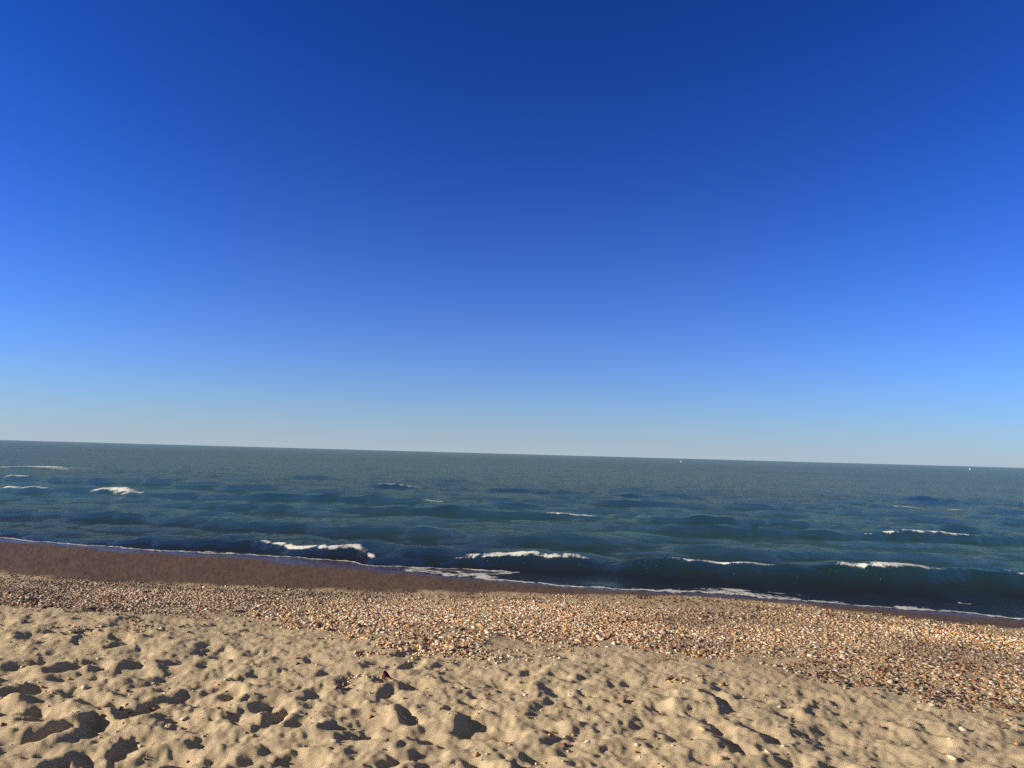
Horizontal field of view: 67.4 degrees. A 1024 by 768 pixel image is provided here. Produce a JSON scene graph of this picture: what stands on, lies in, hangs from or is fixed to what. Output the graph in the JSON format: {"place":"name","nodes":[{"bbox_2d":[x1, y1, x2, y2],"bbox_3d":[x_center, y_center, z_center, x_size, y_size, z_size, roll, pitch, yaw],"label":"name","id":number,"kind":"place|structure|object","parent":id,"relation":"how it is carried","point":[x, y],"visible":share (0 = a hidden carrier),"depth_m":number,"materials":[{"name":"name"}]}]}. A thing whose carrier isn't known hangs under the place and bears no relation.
{"place":"outdoors","nodes":[
{"label":"outdoors","id":0,"kind":"place"},
{"bbox_2d":[0,538,1023,767],"bbox_3d":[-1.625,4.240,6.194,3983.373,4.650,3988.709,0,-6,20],"label":"beach","id":1,"kind":"structure","parent":0,"point":[741,732],"depth_m":4.75,"materials":[{"name":"beige sand"}]},
{"bbox_2d":[378,671,393,680],"bbox_3d":[-0.811,1.883,4.955,0.078,0.055,0.079,-1,-6,24],"label":"red leaf","id":2,"kind":"object","parent":1,"relation":"on","point":[385,674],"visible":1,"depth_m":4.96,"materials":[{"name":"red plant"}]},
{"bbox_2d":[0,573,1023,767],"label":"pebbles","id":3,"kind":"object","parent":1,"relation":"on","point":[630,632],"visible":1,"depth_m":7.36,"materials":[{"name":"beige gravel"}]},
{"bbox_2d":[0,440,1023,619],"bbox_3d":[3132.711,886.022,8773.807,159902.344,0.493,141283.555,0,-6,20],"label":"sea","id":4,"kind":"structure","parent":0,"point":[926,538],"depth_m":24.14,"materials":[{"name":"liquid"}]},
{"bbox_2d":[0,0,1023,467],"label":"sky","id":5,"kind":"structure","parent":0,"point":[755,230],"materials":[{"name":"blue"}]}
]}

